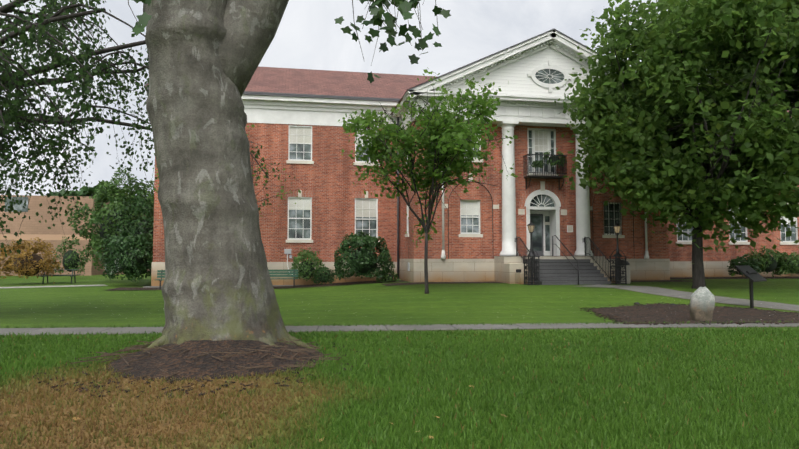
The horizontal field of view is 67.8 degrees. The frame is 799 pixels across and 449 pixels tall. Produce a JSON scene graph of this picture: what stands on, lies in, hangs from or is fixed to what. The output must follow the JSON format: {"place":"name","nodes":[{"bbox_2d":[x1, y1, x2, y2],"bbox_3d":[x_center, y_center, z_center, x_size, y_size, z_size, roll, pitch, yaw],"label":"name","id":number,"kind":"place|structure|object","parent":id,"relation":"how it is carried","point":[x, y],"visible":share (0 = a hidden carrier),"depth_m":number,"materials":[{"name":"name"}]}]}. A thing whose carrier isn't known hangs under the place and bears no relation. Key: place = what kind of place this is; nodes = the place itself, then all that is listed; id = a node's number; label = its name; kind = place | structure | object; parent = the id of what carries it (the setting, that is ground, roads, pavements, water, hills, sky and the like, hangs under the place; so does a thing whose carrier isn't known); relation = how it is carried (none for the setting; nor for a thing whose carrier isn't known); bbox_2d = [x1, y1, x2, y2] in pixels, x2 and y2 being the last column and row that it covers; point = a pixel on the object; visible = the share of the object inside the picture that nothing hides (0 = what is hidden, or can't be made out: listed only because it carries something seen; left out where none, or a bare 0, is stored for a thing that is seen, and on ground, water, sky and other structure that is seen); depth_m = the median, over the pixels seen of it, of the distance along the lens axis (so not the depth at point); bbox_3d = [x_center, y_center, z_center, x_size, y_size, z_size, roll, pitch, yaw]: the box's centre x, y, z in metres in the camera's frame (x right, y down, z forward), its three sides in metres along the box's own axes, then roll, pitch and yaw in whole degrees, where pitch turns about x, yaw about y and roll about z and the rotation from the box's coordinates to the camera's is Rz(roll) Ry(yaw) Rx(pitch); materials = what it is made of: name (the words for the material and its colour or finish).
{"place":"outdoors","nodes":[
{"label":"outdoors","id":0,"kind":"place"},
{"bbox_2d":[0,285,107,287],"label":"path","id":1,"kind":"structure","parent":0,"point":[52,286],"depth_m":29.90,"materials":[{"name":"concrete"}]},
{"bbox_2d":[284,249,409,270],"bbox_3d":[-2.659,1.742,29.544,6.621,1.080,0.280,-1,-3,14],"label":"electrical box","id":2,"kind":"object","parent":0,"point":[287,251],"visible":0.88,"depth_m":30.23,"materials":[{"name":"grey metal"}]},
{"bbox_2d":[0,0,709,195],"label":"sky","id":3,"kind":"structure","parent":0,"point":[307,36],"materials":[{"name":"white"}]},
{"bbox_2d":[0,327,798,448],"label":"lawn grass","id":4,"kind":"structure","parent":0,"point":[697,381],"depth_m":6.75,"materials":[{"name":"green plant"}]},
{"bbox_2d":[0,272,798,448],"bbox_3d":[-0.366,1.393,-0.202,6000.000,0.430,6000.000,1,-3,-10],"label":"lawn","id":5,"kind":"structure","parent":0,"point":[370,303],"depth_m":16.56,"materials":[{"name":"green plant"}]},
{"bbox_2d":[0,237,63,282],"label":"orange shrub","id":6,"kind":"object","parent":5,"relation":"on","point":[25,263],"visible":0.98,"depth_m":32.35,"materials":[{"name":"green plant"}]},
{"bbox_2d":[39,269,80,283],"bbox_3d":[-19.393,2.970,33.905,1.900,0.796,1.740,1,-3,-19],"label":"bench","id":7,"kind":"object","parent":5,"relation":"on","point":[71,276],"visible":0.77,"depth_m":33.76,"materials":[{"name":"brown wood"}]},
{"bbox_2d":[51,237,91,276],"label":"shrub","id":8,"kind":"object","parent":5,"relation":"on","point":[70,259],"visible":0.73,"depth_m":40.20,"materials":[{"name":"green plant"}]},
{"bbox_2d":[0,195,148,275],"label":"building","id":9,"kind":"structure","parent":5,"relation":"on","point":[32,227],"depth_m":47.72,"materials":[{"name":"beige brick"}]},
{"bbox_2d":[49,185,151,206],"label":"tree","id":10,"kind":"object","parent":5,"relation":"on","point":[88,191],"depth_m":66.48,"materials":[{"name":"green plant"}]},
{"bbox_2d":[66,166,154,270],"bbox_3d":[-16.659,-0.345,35.544,5.594,6.260,5.489,-1,-3,17],"label":"tree","id":11,"kind":"object","parent":5,"relation":"on","point":[104,218],"visible":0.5,"depth_m":34.51,"materials":[{"name":"green plant"}]},
{"bbox_2d":[95,232,152,282],"bbox_3d":[-13.850,1.687,31.000,3.515,2.593,3.425,1,-3,-10],"label":"dark shrub","id":12,"kind":"object","parent":5,"relation":"on","point":[133,263],"visible":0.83,"depth_m":29.98,"materials":[{"name":"green plant"}]},
{"bbox_2d":[115,190,153,267],"bbox_3d":[-13.996,0.374,32.375,3.031,4.492,3.224,1,-3,-10],"label":"tree","id":13,"kind":"object","parent":5,"relation":"on","point":[140,226],"visible":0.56,"depth_m":31.94,"materials":[{"name":"green plant"}]},
{"bbox_2d":[0,0,294,256],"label":"tree","id":14,"kind":"object","parent":5,"relation":"on","point":[14,116],"visible":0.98,"depth_m":13.83,"materials":[{"name":"green plant"}]},
{"bbox_2d":[143,285,298,287],"bbox_3d":[-6.174,3.135,29.946,12.600,0.143,0.400,1,-3,-10],"label":"concrete mowing strip","id":15,"kind":"object","parent":5,"relation":"on","point":[161,286],"visible":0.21,"depth_m":28.74,"materials":[{"name":"grey concrete"}]},
{"bbox_2d":[150,125,300,216],"bbox_3d":[-7.828,-0.757,27.177,5.967,7.673,5.921,-2,-4,28],"label":"tree","id":16,"kind":"object","parent":5,"relation":"on","point":[266,181],"visible":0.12,"depth_m":27.58,"materials":[{"name":"green plant"}]},
{"bbox_2d":[108,279,405,289],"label":"mulch bed","id":17,"kind":"structure","parent":5,"relation":"on","point":[274,287],"depth_m":28.81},
{"bbox_2d":[155,270,164,288],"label":"bench slats","id":18,"kind":"object","parent":17,"relation":"on","point":[161,274],"visible":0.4,"depth_m":27.65,"materials":[{"name":"green paint"}]},
{"bbox_2d":[268,269,297,286],"bbox_3d":[-5.774,2.598,28.409,1.850,0.919,0.620,1,-3,-10],"label":"bench","id":19,"kind":"object","parent":17,"relation":"on","point":[292,271],"visible":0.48,"depth_m":28.65,"materials":[{"name":"green paint"}]},
{"bbox_2d":[288,247,324,280],"bbox_3d":[-4.591,2.007,29.468,1.699,1.772,1.580,-1,-3,11],"label":"shrub","id":20,"kind":"object","parent":17,"relation":"on","point":[306,269],"visible":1,"depth_m":29.11,"materials":[{"name":"green plant"}]},
{"bbox_2d":[312,266,336,284],"bbox_3d":[-3.718,2.527,29.482,1.241,0.887,1.034,1,-3,-10],"label":"shrub","id":21,"kind":"object","parent":17,"relation":"on","point":[325,277],"visible":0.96,"depth_m":29.22,"materials":[{"name":"green plant"}]},
{"bbox_2d":[376,269,398,281],"bbox_3d":[-0.562,2.511,29.238,1.252,0.680,1.105,1,-3,-10],"label":"shrub","id":22,"kind":"object","parent":17,"relation":"on","point":[388,278],"visible":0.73,"depth_m":29.07,"materials":[{"name":"green plant"}]},
{"bbox_2d":[71,0,450,380],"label":"tree","id":23,"kind":"object","parent":5,"relation":"on","point":[223,317],"visible":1,"depth_m":9.25,"materials":[{"name":"grey plant"}]},
{"bbox_2d":[72,358,628,441],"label":"fallen leaves","id":24,"kind":"object","parent":5,"relation":"on","point":[249,438],"visible":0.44,"depth_m":5.65,"materials":[{"name":"brown plant"}]},
{"bbox_2d":[334,231,394,279],"bbox_3d":[-1.741,1.510,29.171,3.052,2.448,2.601,1,-3,-10],"label":"round shrub","id":25,"kind":"object","parent":5,"relation":"on","point":[365,259],"visible":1,"depth_m":28.56,"materials":[{"name":"green plant"}]},
{"bbox_2d":[33,302,797,397],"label":"mulch chips","id":26,"kind":"object","parent":5,"relation":"on","point":[298,381],"visible":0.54,"depth_m":7.83,"materials":[{"name":"brown wood"}]},
{"bbox_2d":[338,67,517,293],"bbox_3d":[1.192,-1.435,21.078,6.710,7.916,6.780,1,-3,-10],"label":"tree","id":27,"kind":"object","parent":5,"relation":"on","point":[442,144],"visible":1,"depth_m":20.40,"materials":[{"name":"green plant"}]},
{"bbox_2d":[382,281,502,285],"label":"mulch bed","id":28,"kind":"structure","parent":5,"relation":"on","point":[406,283],"depth_m":27.22,"materials":[{"name":"brown soil"}]},
{"bbox_2d":[151,256,798,285],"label":"building foundation","id":29,"kind":"object","parent":5,"relation":"on","point":[500,269],"visible":0.35,"depth_m":29.10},
{"bbox_2d":[153,121,798,261],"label":"brick walls","id":30,"kind":"structure","parent":5,"relation":"on","point":[328,177],"depth_m":30.29,"materials":[{"name":"red brick"}]},
{"bbox_2d":[146,30,615,255],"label":"building trim","id":31,"kind":"structure","parent":30,"relation":"attached to","point":[533,110],"depth_m":28.80,"materials":[{"name":"white paint"}]},
{"bbox_2d":[144,29,598,279],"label":"building gutters","id":32,"kind":"object","parent":31,"relation":"attached to","point":[540,253],"visible":0.21,"depth_m":30.43,"materials":[{"name":"white metal"}]},
{"bbox_2d":[146,28,790,117],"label":"building roof","id":33,"kind":"structure","parent":30,"relation":"on","point":[306,81],"depth_m":33.29,"materials":[{"name":"red tile"}]},
{"bbox_2d":[531,159,543,167],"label":"balcony plant","id":34,"kind":"object","parent":30,"relation":"on","point":[540,164],"visible":0.73,"depth_m":28.55,"materials":[{"name":"green plant"}]},
{"bbox_2d":[285,176,798,208],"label":"brick arches","id":35,"kind":"structure","parent":30,"relation":"attached to","point":[533,188],"depth_m":29.16,"materials":[{"name":"red brick"}]},
{"bbox_2d":[287,69,797,274],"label":"window panes","id":36,"kind":"structure","parent":30,"relation":"in","point":[532,156],"depth_m":29.92,"materials":[{"name":"white wood"}]},
{"bbox_2d":[289,69,795,250],"bbox_3d":[14.624,-2.961,32.169,47.520,8.820,4.444,1,-3,-10],"label":"window glass","id":37,"kind":"object","parent":36,"relation":"in","point":[303,224],"visible":0.35,"depth_m":29.86,"materials":[{"name":"grey glass"}]},
{"bbox_2d":[286,159,798,244],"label":"window sills","id":38,"kind":"structure","parent":30,"relation":"attached to","point":[522,211],"depth_m":29.82,"materials":[{"name":"beige stone"}]},
{"bbox_2d":[542,149,565,167],"bbox_3d":[7.497,-3.213,28.864,1.349,0.884,0.651,1,-3,-10],"label":"balcony plant","id":39,"kind":"object","parent":30,"relation":"on","point":[560,161],"visible":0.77,"depth_m":28.74,"materials":[{"name":"green plant"}]},
{"bbox_2d":[523,221,539,284],"bbox_3d":[5.617,1.185,25.302,0.520,2.770,0.520,1,-3,-10],"label":"lamp post","id":40,"kind":"object","parent":5,"relation":"on","point":[531,255],"visible":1,"depth_m":25.22,"materials":[{"name":"black metal"}]},
{"bbox_2d":[523,259,611,284],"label":"stairs","id":41,"kind":"structure","parent":5,"relation":"on","point":[561,279],"depth_m":26.24,"materials":[{"name":"grey concrete"}]},
{"bbox_2d":[609,222,626,284],"bbox_3d":[9.552,1.224,26.018,0.520,2.770,0.520,1,-3,-10],"label":"lamp post","id":42,"kind":"object","parent":5,"relation":"on","point":[617,266],"visible":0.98,"depth_m":25.93,"materials":[{"name":"black metal"}]},
{"bbox_2d":[621,261,630,283],"bbox_3d":[10.030,2.117,26.698,0.640,1.060,0.640,1,-3,-10],"label":"trash can body","id":43,"kind":"object","parent":5,"relation":"on","point":[628,272],"visible":0.25,"depth_m":26.41,"materials":[{"name":"concrete"}]},
{"bbox_2d":[631,280,691,281],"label":"mulch bed","id":44,"kind":"structure","parent":5,"relation":"on","point":[660,281],"depth_m":28.33,"materials":[{"name":"brown soil"}]},
{"bbox_2d":[554,0,798,288],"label":"tree","id":45,"kind":"object","parent":5,"relation":"on","point":[672,131],"visible":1,"depth_m":21.26,"materials":[{"name":"green plant"}]},
{"bbox_2d":[573,286,798,311],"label":"grass edge","id":46,"kind":"object","parent":5,"relation":"on","point":[689,299],"depth_m":20.24,"materials":[{"name":"soil"}]},
{"bbox_2d":[582,284,798,310],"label":"path to steps","id":47,"kind":"structure","parent":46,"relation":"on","point":[679,294],"depth_m":20.48,"materials":[{"name":"concrete"}]},
{"bbox_2d":[592,304,798,323],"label":"mulch bed","id":48,"kind":"object","parent":5,"relation":"on","point":[666,312],"visible":0.69,"depth_m":16.00,"materials":[{"name":"brown soil"}]},
{"bbox_2d":[689,287,714,320],"bbox_3d":[7.426,1.974,14.588,0.578,0.912,0.425,1,-3,-10],"label":"stone marker","id":49,"kind":"object","parent":48,"relation":"on","point":[702,304],"visible":0.92,"depth_m":14.43,"materials":[{"name":"stone"}]},
{"bbox_2d":[735,265,766,308],"bbox_3d":[10.557,1.882,17.833,0.800,1.296,0.543,2,-4,-34],"label":"interpretive sign","id":50,"kind":"object","parent":48,"relation":"on","point":[751,274],"visible":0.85,"depth_m":17.79,"materials":[{"name":"black metal"}]},
{"bbox_2d":[670,276,798,278],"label":"mulch bed","id":51,"kind":"structure","parent":5,"relation":"on","point":[732,277],"depth_m":33.86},
{"bbox_2d":[727,254,761,276],"bbox_3d":[19.258,2.313,33.194,1.553,1.339,2.172,1,-3,-10],"label":"shrub","id":52,"kind":"object","parent":51,"relation":"on","point":[742,260],"visible":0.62,"depth_m":33.04,"materials":[{"name":"green plant"}]},
{"bbox_2d":[745,245,790,273],"bbox_3d":[20.706,2.016,33.481,2.325,1.732,2.062,1,-3,-10],"label":"shrub","id":53,"kind":"object","parent":51,"relation":"on","point":[768,262],"visible":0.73,"depth_m":33.18,"materials":[{"name":"green plant"}]},
{"bbox_2d":[771,252,798,276],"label":"shrub","id":54,"kind":"object","parent":51,"relation":"on","point":[793,263],"visible":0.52,"depth_m":33.33,"materials":[{"name":"green plant"}]},
{"bbox_2d":[0,323,798,334],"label":"path","id":55,"kind":"structure","parent":0,"point":[93,330],"depth_m":13.12,"materials":[{"name":"concrete"}]},
{"bbox_2d":[0,320,798,336],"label":"path edge grass tufts","id":56,"kind":"object","parent":55,"relation":"on","point":[414,330],"visible":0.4,"depth_m":12.90,"materials":[{"name":"green plant"}]},
{"bbox_2d":[2,323,797,335],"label":"grass edge","id":57,"kind":"object","parent":55,"relation":"on","point":[462,329],"visible":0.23,"depth_m":12.98,"materials":[{"name":"soil"}]},
{"bbox_2d":[448,47,599,98],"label":"pediment","id":58,"kind":"structure","parent":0,"point":[515,73],"depth_m":28.61,"materials":[{"name":"white wood"}]},
{"bbox_2d":[448,181,634,284],"bbox_3d":[14.831,-1.116,30.931,47.520,8.020,7.753,1,-3,-10],"label":"dark building interior","id":59,"kind":"object","parent":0,"point":[518,270],"visible":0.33,"depth_m":27.43,"materials":[{"name":"black"}]},
{"bbox_2d":[289,127,794,222],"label":"window blinds","id":60,"kind":"object","parent":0,"point":[300,134],"visible":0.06,"depth_m":30.82,"materials":[{"name":"white fabric"}]},
{"bbox_2d":[441,121,648,258],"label":"columns","id":61,"kind":"structure","parent":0,"point":[509,215],"depth_m":28.18,"materials":[{"name":"white paint"}]},
{"bbox_2d":[515,154,621,284],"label":"railings","id":62,"kind":"object","parent":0,"point":[526,172],"visible":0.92,"depth_m":28.47,"materials":[{"name":"black metal"}]}
]}

